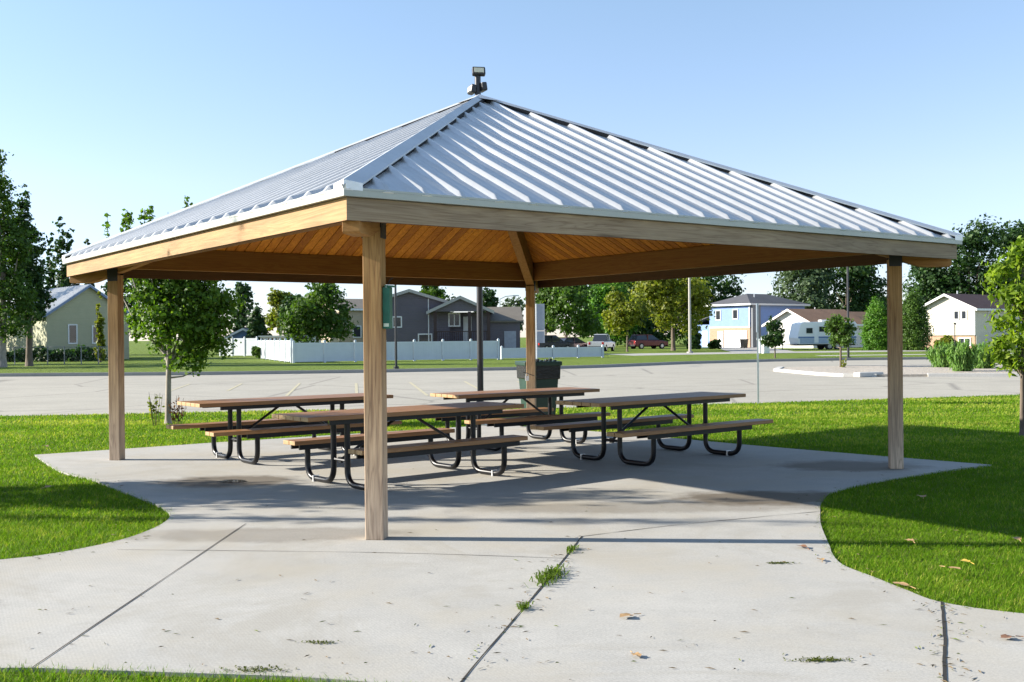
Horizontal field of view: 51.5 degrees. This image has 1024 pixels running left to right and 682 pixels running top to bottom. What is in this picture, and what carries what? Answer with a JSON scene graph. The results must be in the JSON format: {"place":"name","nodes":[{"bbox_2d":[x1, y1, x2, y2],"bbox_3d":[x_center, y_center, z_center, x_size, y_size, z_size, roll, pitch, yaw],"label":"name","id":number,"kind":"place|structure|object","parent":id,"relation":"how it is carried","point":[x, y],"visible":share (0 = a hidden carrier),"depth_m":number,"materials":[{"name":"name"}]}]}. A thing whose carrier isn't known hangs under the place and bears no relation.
{"place":"outdoors","nodes":[
{"label":"outdoors","id":0,"kind":"place"},
{"bbox_2d":[6,284,128,360],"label":"house","id":1,"kind":"structure","parent":0,"point":[71,317],"depth_m":85.81,"materials":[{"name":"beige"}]},
{"bbox_2d":[68,324,77,343],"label":"window","id":2,"kind":"structure","parent":1,"relation":"in","point":[72,328],"depth_m":85.32,"materials":[{"name":"white glass"}]},
{"bbox_2d":[92,325,99,343],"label":"window","id":3,"kind":"structure","parent":1,"relation":"in","point":[94,329],"depth_m":86.48,"materials":[{"name":"white glass"}]},
{"bbox_2d":[258,335,284,339],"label":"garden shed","id":4,"kind":"structure","parent":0,"point":[273,337],"depth_m":92.03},
{"bbox_2d":[321,299,362,342],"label":"house","id":5,"kind":"structure","parent":0,"point":[357,313],"depth_m":103.94,"materials":[{"name":"beige"}]},
{"bbox_2d":[353,326,361,337],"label":"window","id":6,"kind":"structure","parent":5,"relation":"in","point":[358,332],"depth_m":103.88,"materials":[{"name":"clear glass"}]},
{"bbox_2d":[386,289,522,347],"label":"house","id":7,"kind":"structure","parent":0,"point":[423,316],"depth_m":88.22,"materials":[{"name":"grey"}]},
{"bbox_2d":[393,316,401,327],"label":"window","id":8,"kind":"structure","parent":7,"relation":"in","point":[399,318],"depth_m":88.08,"materials":[{"name":"white glass"}]},
{"bbox_2d":[418,333,431,340],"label":"window","id":9,"kind":"structure","parent":7,"relation":"in","point":[421,337],"depth_m":88.21,"materials":[{"name":"white glass"}]},
{"bbox_2d":[448,313,459,326],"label":"window","id":10,"kind":"structure","parent":7,"relation":"in","point":[453,318],"depth_m":88.32,"materials":[{"name":"white glass"}]},
{"bbox_2d":[463,317,471,340],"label":"door","id":11,"kind":"structure","parent":7,"relation":"in","point":[465,319],"depth_m":89.55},
{"bbox_2d":[504,331,515,347],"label":"door","id":12,"kind":"structure","parent":7,"relation":"in","point":[509,336],"depth_m":89.86,"materials":[{"name":"grey paint"}]},
{"bbox_2d":[0,425,1023,681],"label":"concrete slab","id":13,"kind":"structure","parent":0,"point":[234,599],"depth_m":6.71,"materials":[{"name":"grey concrete"}]},
{"bbox_2d":[33,523,245,666],"bbox_3d":[-2.227,1.519,6.886,0.011,0.001,3.840,-1,0,1],"label":"slab joint","id":14,"kind":"object","parent":13,"relation":"on","point":[131,600],"visible":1,"depth_m":6.11,"materials":[{"name":"grey concrete"}]},
{"bbox_2d":[221,664,296,672],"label":"grass clippings","id":15,"kind":"object","parent":13,"relation":"on","point":[254,669],"depth_m":4.91,"materials":[{"name":"green plant"}]},
{"bbox_2d":[166,393,401,463],"bbox_3d":[-2.897,1.122,13.842,2.705,0.760,1.570,-1,0,-38],"label":"picnic table","id":16,"kind":"object","parent":13,"relation":"on","point":[258,429],"visible":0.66,"depth_m":13.46,"materials":[{"name":"brown wood"}]},
{"bbox_2d":[121,549,550,557],"bbox_3d":[-1.241,1.508,7.567,3.311,0.001,0.079,0,0,8],"label":"slab joint","id":17,"kind":"object","parent":13,"relation":"on","point":[326,551],"visible":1,"depth_m":7.61,"materials":[{"name":"grey concrete"}]},
{"bbox_2d":[272,401,527,489],"bbox_3d":[-1.162,1.115,11.541,2.799,0.760,1.570,-1,0,-41],"label":"picnic table","id":18,"kind":"object","parent":13,"relation":"on","point":[347,440],"visible":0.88,"depth_m":11.38,"materials":[{"name":"brown wood"}]},
{"bbox_2d":[62,94,962,539],"bbox_3d":[-0.373,-0.749,12.826,7.748,4.463,7.891,-1,0,-36],"label":"picnic shelter","id":19,"kind":"object","parent":13,"relation":"on","point":[478,190],"visible":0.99,"depth_m":11.13,"materials":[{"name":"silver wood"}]},
{"bbox_2d":[382,278,395,328],"bbox_3d":[-0.934,-0.288,8.085,0.085,0.388,0.100,0,0,8],"label":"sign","id":20,"kind":"object","parent":19,"relation":"attached to","point":[387,306],"visible":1,"depth_m":8.04,"materials":[{"name":"green metal"}]},
{"bbox_2d":[29,466,1004,681],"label":"litter","id":21,"kind":"object","parent":13,"relation":"on","point":[621,635],"visible":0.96,"depth_m":5.59,"materials":[{"name":"brown plant"}]},
{"bbox_2d":[426,387,610,450],"bbox_3d":[0.068,1.090,15.111,2.470,0.760,1.570,-1,0,-36],"label":"picnic table","id":22,"kind":"object","parent":13,"relation":"on","point":[515,418],"visible":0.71,"depth_m":14.83,"materials":[{"name":"brown wood"}]},
{"bbox_2d":[460,536,582,681],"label":"slab joint","id":23,"kind":"object","parent":13,"relation":"on","point":[538,590],"visible":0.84,"depth_m":5.54,"materials":[{"name":"grey concrete"}]},
{"bbox_2d":[516,601,533,612],"bbox_3d":[0.062,1.487,5.961,0.097,0.030,0.221,0,0,9],"label":"weed tuft","id":24,"kind":"object","parent":13,"relation":"on","point":[523,606],"visible":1,"depth_m":5.95,"materials":[{"name":"green plant"}]},
{"bbox_2d":[515,358,561,425],"bbox_3d":[0.447,0.874,17.958,0.649,1.161,0.697,-1,0,-14],"label":"trash bin","id":25,"kind":"object","parent":13,"relation":"on","point":[548,373],"visible":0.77,"depth_m":17.69,"materials":[{"name":"green plastic"}]},
{"bbox_2d":[525,562,569,586],"bbox_3d":[0.257,1.478,6.747,0.232,0.039,0.673,0,0,17],"label":"weed tuft","id":26,"kind":"object","parent":13,"relation":"on","point":[551,573],"visible":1,"depth_m":6.71,"materials":[{"name":"green plant"}]},
{"bbox_2d":[566,544,578,554],"bbox_3d":[0.421,1.478,7.552,0.095,0.031,0.279,0,0,16],"label":"weed tuft","id":27,"kind":"object","parent":13,"relation":"on","point":[568,549],"visible":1,"depth_m":7.55,"materials":[{"name":"green plant"}]},
{"bbox_2d":[530,392,772,465],"bbox_3d":[1.786,1.082,13.313,2.772,0.760,1.570,-1,0,-40],"label":"picnic table","id":28,"kind":"object","parent":13,"relation":"on","point":[689,429],"visible":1,"depth_m":13.08,"materials":[{"name":"brown wood"}]},
{"bbox_2d":[783,656,853,661],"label":"grass clippings","id":29,"kind":"object","parent":13,"relation":"on","point":[829,659],"depth_m":4.97,"materials":[{"name":"green plant"}]},
{"bbox_2d":[940,601,946,681],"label":"slab joint","id":30,"kind":"object","parent":13,"relation":"on","point":[944,646],"visible":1,"depth_m":5.20,"materials":[{"name":"grey concrete"}]},
{"bbox_2d":[0,336,1023,681],"bbox_3d":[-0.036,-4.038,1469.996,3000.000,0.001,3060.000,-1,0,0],"label":"ground","id":31,"kind":"structure","parent":0,"point":[140,358],"depth_m":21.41,"materials":[{"name":"green plant"}]},
{"bbox_2d":[0,149,43,366],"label":"poplar tree","id":32,"kind":"object","parent":31,"relation":"on","point":[16,245],"visible":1,"depth_m":63.59,"materials":[{"name":"green plant"}]},
{"bbox_2d":[10,184,56,365],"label":"poplar tree","id":33,"kind":"object","parent":31,"relation":"on","point":[36,272],"visible":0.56,"depth_m":65.83,"materials":[{"name":"green plant"}]},
{"bbox_2d":[42,232,57,288],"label":"poplar tree","id":34,"kind":"object","parent":31,"relation":"on","point":[51,280],"visible":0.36,"depth_m":115.78,"materials":[{"name":"green plant"}]},
{"bbox_2d":[6,346,107,364],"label":"chain link fence","id":35,"kind":"object","parent":31,"relation":"on","point":[64,351],"visible":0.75,"depth_m":70.41,"materials":[{"name":"metal"}]},
{"bbox_2d":[6,344,107,361],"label":"hedge","id":36,"kind":"object","parent":31,"relation":"on","point":[58,354],"visible":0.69,"depth_m":79.76,"materials":[{"name":"green plant"}]},
{"bbox_2d":[49,216,79,287],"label":"poplar tree","id":37,"kind":"object","parent":31,"relation":"on","point":[62,278],"visible":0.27,"depth_m":111.44,"materials":[{"name":"green plant"}]},
{"bbox_2d":[93,291,105,361],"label":"sapling","id":38,"kind":"object","parent":31,"relation":"on","point":[99,322],"visible":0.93,"depth_m":75.89,"materials":[{"name":"green plant"}]},
{"bbox_2d":[100,278,136,335],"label":"tree","id":39,"kind":"object","parent":31,"relation":"on","point":[105,288],"visible":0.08,"depth_m":107.73,"materials":[{"name":"green plant"}]},
{"bbox_2d":[147,394,164,425],"bbox_3d":[-6.416,1.226,19.093,0.313,0.617,0.252,0,0,18],"label":"weed","id":40,"kind":"object","parent":31,"relation":"on","point":[155,410],"visible":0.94,"depth_m":19.09,"materials":[{"name":"green plant"}]},
{"bbox_2d":[101,196,246,423],"bbox_3d":[-6.158,-0.569,19.384,2.474,4.198,1.622,-1,0,0],"label":"maple tree","id":41,"kind":"object","parent":31,"relation":"on","point":[208,302],"visible":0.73,"depth_m":19.21,"materials":[{"name":"green plant"}]},
{"bbox_2d":[168,395,186,423],"bbox_3d":[-6.029,1.255,19.137,0.339,0.552,0.220,0,0,25],"label":"weed","id":42,"kind":"object","parent":31,"relation":"on","point":[176,412],"visible":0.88,"depth_m":19.12,"materials":[{"name":"plant"}]},
{"bbox_2d":[219,336,257,355],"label":"vinyl fence","id":43,"kind":"object","parent":31,"relation":"on","point":[245,346],"visible":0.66,"depth_m":97.76,"materials":[{"name":"white plastic"}]},
{"bbox_2d":[229,281,254,333],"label":"tree","id":44,"kind":"object","parent":31,"relation":"on","point":[240,289],"visible":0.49,"depth_m":117.37,"materials":[{"name":"green plant"}]},
{"bbox_2d":[224,328,261,337],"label":"garage","id":45,"kind":"structure","parent":31,"relation":"on","point":[240,333],"depth_m":112.12,"materials":[{"name":"blue stone"}]},
{"bbox_2d":[251,346,260,358],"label":"bush","id":46,"kind":"object","parent":31,"relation":"on","point":[256,351],"visible":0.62,"depth_m":83.66,"materials":[{"name":"green plant"}]},
{"bbox_2d":[242,302,271,339],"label":"spruce tree","id":47,"kind":"object","parent":31,"relation":"on","point":[256,326],"visible":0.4,"depth_m":111.48,"materials":[{"name":"green plant"}]},
{"bbox_2d":[257,338,292,362],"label":"vinyl fence","id":48,"kind":"object","parent":31,"relation":"on","point":[279,350],"visible":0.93,"depth_m":75.28,"materials":[{"name":"white plastic"}]},
{"bbox_2d":[262,287,292,333],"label":"tree","id":49,"kind":"object","parent":31,"relation":"on","point":[275,298],"visible":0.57,"depth_m":103.28,"materials":[{"name":"green plant"}]},
{"bbox_2d":[275,293,303,335],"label":"tree","id":50,"kind":"object","parent":31,"relation":"on","point":[288,300],"visible":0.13,"depth_m":89.38,"materials":[{"name":"green plant"}]},
{"bbox_2d":[271,283,359,342],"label":"tree","id":51,"kind":"object","parent":31,"relation":"on","point":[306,312],"visible":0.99,"depth_m":82.97,"materials":[{"name":"green plant"}]},
{"bbox_2d":[292,338,499,362],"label":"vinyl fence","id":52,"kind":"object","parent":31,"relation":"on","point":[325,351],"visible":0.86,"depth_m":71.03,"materials":[{"name":"white plastic"}]},
{"bbox_2d":[393,285,398,368],"bbox_3d":[-5.568,-1.657,54.022,0.282,6.100,1.494,0,0,29],"label":"street lamp","id":53,"kind":"object","parent":31,"relation":"on","point":[395,308],"visible":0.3,"depth_m":53.45,"materials":[{"name":"brown metal"}]},
{"bbox_2d":[419,286,455,311],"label":"tree","id":54,"kind":"object","parent":31,"relation":"on","point":[435,291],"visible":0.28,"depth_m":133.86,"materials":[{"name":"green plant"}]},
{"bbox_2d":[0,357,926,376],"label":"kerb","id":55,"kind":"structure","parent":31,"relation":"on","point":[396,370],"depth_m":48.24,"materials":[{"name":"concrete"}]},
{"bbox_2d":[467,67,486,425],"bbox_3d":[-0.583,-1.651,18.594,0.361,6.268,0.301,-1,0,0],"label":"floodlight pole","id":56,"kind":"object","parent":31,"relation":"on","point":[478,86],"visible":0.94,"depth_m":18.55,"materials":[{"name":"brown metal"}]},
{"bbox_2d":[474,287,498,311],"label":"tree","id":57,"kind":"object","parent":31,"relation":"on","point":[490,299],"visible":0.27,"depth_m":137.09,"materials":[{"name":"green plant"}]},
{"bbox_2d":[0,359,1019,415],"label":"parking lot","id":58,"kind":"structure","parent":31,"relation":"on","point":[51,395],"depth_m":33.32,"materials":[{"name":"grey asphalt"}]},
{"bbox_2d":[535,304,544,358],"bbox_3d":[1.261,-0.153,47.476,0.415,3.019,0.070,0,0,8],"label":"sign post","id":59,"kind":"object","parent":58,"relation":"on","point":[540,320],"visible":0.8,"depth_m":47.45,"materials":[{"name":"metal"}]},
{"bbox_2d":[774,367,876,376],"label":"kerb","id":60,"kind":"structure","parent":58,"relation":"on","point":[777,369],"depth_m":39.92,"materials":[{"name":"concrete"}]},
{"bbox_2d":[854,372,882,376],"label":"kerb block","id":61,"kind":"structure","parent":58,"relation":"on","point":[862,374],"depth_m":37.78,"materials":[{"name":"concrete"}]},
{"bbox_2d":[781,365,1016,376],"bbox_3d":[20.561,1.157,42.505,18.900,0.090,12.000,-1,0,0],"label":"gravel bed","id":62,"kind":"object","parent":58,"relation":"on","point":[917,371],"visible":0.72,"depth_m":42.48,"materials":[{"name":"beige gravel"}]},
{"bbox_2d":[822,313,856,366],"bbox_3d":[14.446,-0.003,47.041,1.412,2.486,1.598,-1,0,0],"label":"tree","id":63,"kind":"object","parent":62,"relation":"on","point":[839,329],"visible":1,"depth_m":46.72,"materials":[{"name":"green plant"}]},
{"bbox_2d":[925,341,950,366],"bbox_3d":[18.446,0.656,45.480,1.388,1.415,1.455,-1,0,0],"label":"juniper bush","id":64,"kind":"object","parent":62,"relation":"on","point":[937,357],"visible":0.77,"depth_m":45.20,"materials":[{"name":"green plant"}]},
{"bbox_2d":[945,338,978,370],"bbox_3d":[17.172,0.623,40.496,1.239,1.534,1.334,-1,0,0],"label":"juniper bush","id":65,"kind":"object","parent":62,"relation":"on","point":[961,356],"visible":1,"depth_m":40.25,"materials":[{"name":"green plant"}]},
{"bbox_2d":[971,342,994,368],"bbox_3d":[19.297,0.663,43.523,1.434,1.334,1.396,-1,0,0],"label":"juniper bush","id":66,"kind":"object","parent":62,"relation":"on","point":[982,364],"visible":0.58,"depth_m":43.16,"materials":[{"name":"green plant"}]},
{"bbox_2d":[846,364,1019,376],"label":"kerb","id":67,"kind":"structure","parent":58,"relation":"on","point":[968,374],"depth_m":37.32,"materials":[{"name":"concrete"}]},
{"bbox_2d":[500,296,525,330],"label":"tree","id":68,"kind":"object","parent":31,"relation":"on","point":[519,302],"visible":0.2,"depth_m":189.80,"materials":[{"name":"green plant"}]},
{"bbox_2d":[545,312,556,334],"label":"tree","id":69,"kind":"object","parent":31,"relation":"on","point":[548,329],"visible":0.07,"depth_m":194.76,"materials":[{"name":"green plant"}]},
{"bbox_2d":[500,344,603,358],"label":"vinyl fence","id":70,"kind":"object","parent":31,"relation":"on","point":[553,351],"visible":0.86,"depth_m":75.82,"materials":[{"name":"white plastic"}]},
{"bbox_2d":[537,335,573,347],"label":"parked car","id":71,"kind":"object","parent":31,"relation":"on","point":[554,340],"visible":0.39,"depth_m":107.13,"materials":[{"name":"black paint"}]},
{"bbox_2d":[525,285,603,338],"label":"tree","id":72,"kind":"object","parent":31,"relation":"on","point":[554,300],"visible":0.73,"depth_m":126.92,"materials":[{"name":"green plant"}]},
{"bbox_2d":[560,337,587,346],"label":"parked car","id":73,"kind":"object","parent":31,"relation":"on","point":[576,341],"visible":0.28,"depth_m":109.31,"materials":[{"name":"grey paint"}]},
{"bbox_2d":[588,334,614,350],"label":"parked car","id":74,"kind":"object","parent":31,"relation":"on","point":[599,340],"visible":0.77,"depth_m":109.18,"materials":[{"name":"silver metal"}]},
{"bbox_2d":[569,282,640,343],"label":"tree","id":75,"kind":"object","parent":31,"relation":"on","point":[603,290],"visible":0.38,"depth_m":148.91,"materials":[{"name":"green plant"}]},
{"bbox_2d":[601,285,653,351],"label":"tree","id":76,"kind":"object","parent":31,"relation":"on","point":[626,314],"visible":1,"depth_m":103.14,"materials":[{"name":"green plant"}]},
{"bbox_2d":[609,291,677,345],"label":"tree","id":77,"kind":"object","parent":31,"relation":"on","point":[648,329],"visible":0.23,"depth_m":154.48,"materials":[{"name":"green plant"}]},
{"bbox_2d":[628,334,667,348],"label":"parked car","id":78,"kind":"object","parent":31,"relation":"on","point":[642,341],"visible":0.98,"depth_m":125.12,"materials":[{"name":"red paint"}]},
{"bbox_2d":[615,277,709,345],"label":"tree","id":79,"kind":"object","parent":31,"relation":"on","point":[631,287],"visible":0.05,"depth_m":169.20,"materials":[{"name":"green plant"}]},
{"bbox_2d":[628,277,715,350],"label":"tree","id":80,"kind":"object","parent":31,"relation":"on","point":[667,295],"visible":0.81,"depth_m":107.02,"materials":[{"name":"green plant"}]},
{"bbox_2d":[687,278,692,352],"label":"street lamp","id":81,"kind":"object","parent":31,"relation":"on","point":[689,310],"visible":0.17,"depth_m":92.89,"materials":[{"name":"metal"}]},
{"bbox_2d":[683,321,701,348],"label":"evergreen shrub","id":82,"kind":"object","parent":31,"relation":"on","point":[695,340],"visible":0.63,"depth_m":117.52,"materials":[{"name":"green plant"}]},
{"bbox_2d":[707,338,721,348],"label":"bush","id":83,"kind":"object","parent":31,"relation":"on","point":[714,344],"visible":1,"depth_m":118.70,"materials":[{"name":"green plant"}]},
{"bbox_2d":[696,274,746,315],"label":"tree","id":84,"kind":"object","parent":31,"relation":"on","point":[726,289],"visible":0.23,"depth_m":173.00,"materials":[{"name":"green plant"}]},
{"bbox_2d":[697,294,810,346],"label":"house","id":85,"kind":"structure","parent":31,"relation":"on","point":[732,323],"depth_m":132.57,"materials":[{"name":"blue"}]},
{"bbox_2d":[702,331,707,345],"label":"entry door","id":86,"kind":"structure","parent":85,"relation":"in","point":[704,333],"depth_m":136.59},
{"bbox_2d":[724,330,746,346],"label":"garage door","id":87,"kind":"structure","parent":85,"relation":"in","point":[731,338],"depth_m":131.90,"materials":[{"name":"white metal"}]},
{"bbox_2d":[756,303,758,403],"bbox_3d":[5.463,0.287,23.602,0.044,2.245,0.380,0,0,10],"label":"sign post","id":88,"kind":"object","parent":31,"relation":"on","point":[757,320],"visible":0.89,"depth_m":23.58,"materials":[{"name":"metal"}]},
{"bbox_2d":[761,338,769,352],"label":"utility cabinet","id":89,"kind":"object","parent":31,"relation":"on","point":[765,349],"visible":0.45,"depth_m":87.81,"materials":[{"name":"white metal"}]},
{"bbox_2d":[759,315,785,357],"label":"tree","id":90,"kind":"object","parent":31,"relation":"on","point":[775,340],"visible":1,"depth_m":69.77,"materials":[{"name":"green plant"}]},
{"bbox_2d":[767,268,839,308],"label":"tree","id":91,"kind":"object","parent":31,"relation":"on","point":[809,283],"visible":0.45,"depth_m":161.93,"materials":[{"name":"green plant"}]},
{"bbox_2d":[782,320,856,349],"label":"travel trailer","id":92,"kind":"object","parent":31,"relation":"on","point":[807,333],"visible":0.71,"depth_m":105.76,"materials":[{"name":"white metal"}]},
{"bbox_2d":[846,267,850,357],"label":"street lamp","id":93,"kind":"object","parent":31,"relation":"on","point":[848,352],"visible":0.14,"depth_m":65.93,"materials":[{"name":"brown metal"}]},
{"bbox_2d":[820,265,886,311],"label":"tree","id":94,"kind":"object","parent":31,"relation":"on","point":[863,280],"visible":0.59,"depth_m":167.42,"materials":[{"name":"green plant"}]},
{"bbox_2d":[856,294,886,349],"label":"arborvitae","id":95,"kind":"object","parent":31,"relation":"on","point":[874,336],"visible":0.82,"depth_m":98.35,"materials":[{"name":"green plant"}]},
{"bbox_2d":[902,287,934,349],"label":"arborvitae","id":96,"kind":"object","parent":31,"relation":"on","point":[917,332],"visible":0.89,"depth_m":96.22,"materials":[{"name":"green plant"}]},
{"bbox_2d":[902,264,967,315],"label":"tree","id":97,"kind":"object","parent":31,"relation":"on","point":[921,275],"visible":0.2,"depth_m":135.10,"materials":[{"name":"green plant"}]},
{"bbox_2d":[933,335,955,347],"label":"bush","id":98,"kind":"object","parent":31,"relation":"on","point":[947,339],"visible":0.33,"depth_m":91.61,"materials":[{"name":"green plant"}]},
{"bbox_2d":[916,214,1021,302],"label":"tree","id":99,"kind":"object","parent":31,"relation":"on","point":[971,246],"visible":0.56,"depth_m":132.80,"materials":[{"name":"green plant"}]},
{"bbox_2d":[977,235,1023,435],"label":"lime tree","id":100,"kind":"object","parent":31,"relation":"on","point":[1011,292],"visible":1,"depth_m":15.77,"materials":[{"name":"green plant"}]},
{"bbox_2d":[988,219,1023,283],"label":"tree","id":101,"kind":"object","parent":31,"relation":"on","point":[1013,235],"visible":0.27,"depth_m":137.73,"materials":[{"name":"green plant"}]},
{"bbox_2d":[0,0,1023,340],"label":"sky","id":102,"kind":"structure","parent":0,"point":[910,109],"materials":[{"name":"blue"}]},
{"bbox_2d":[719,347,795,351],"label":"driveway","id":103,"kind":"structure","parent":0,"point":[739,349],"depth_m":109.69,"materials":[{"name":"concrete"}]},
{"bbox_2d":[740,339,748,347],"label":"trash bin","id":104,"kind":"object","parent":103,"relation":"on","point":[744,343],"visible":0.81,"depth_m":122.77,"materials":[{"name":"black plastic"}]},
{"bbox_2d":[610,350,929,355],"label":"street","id":105,"kind":"structure","parent":0,"point":[636,354],"depth_m":91.24,"materials":[{"name":"grey asphalt"}]},
{"bbox_2d":[762,307,886,347],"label":"house","id":106,"kind":"structure","parent":0,"point":[788,317],"depth_m":121.25,"materials":[{"name":"white"}]},
{"bbox_2d":[925,291,1021,347],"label":"house","id":107,"kind":"structure","parent":0,"point":[965,313],"depth_m":105.76,"materials":[{"name":"beige"}]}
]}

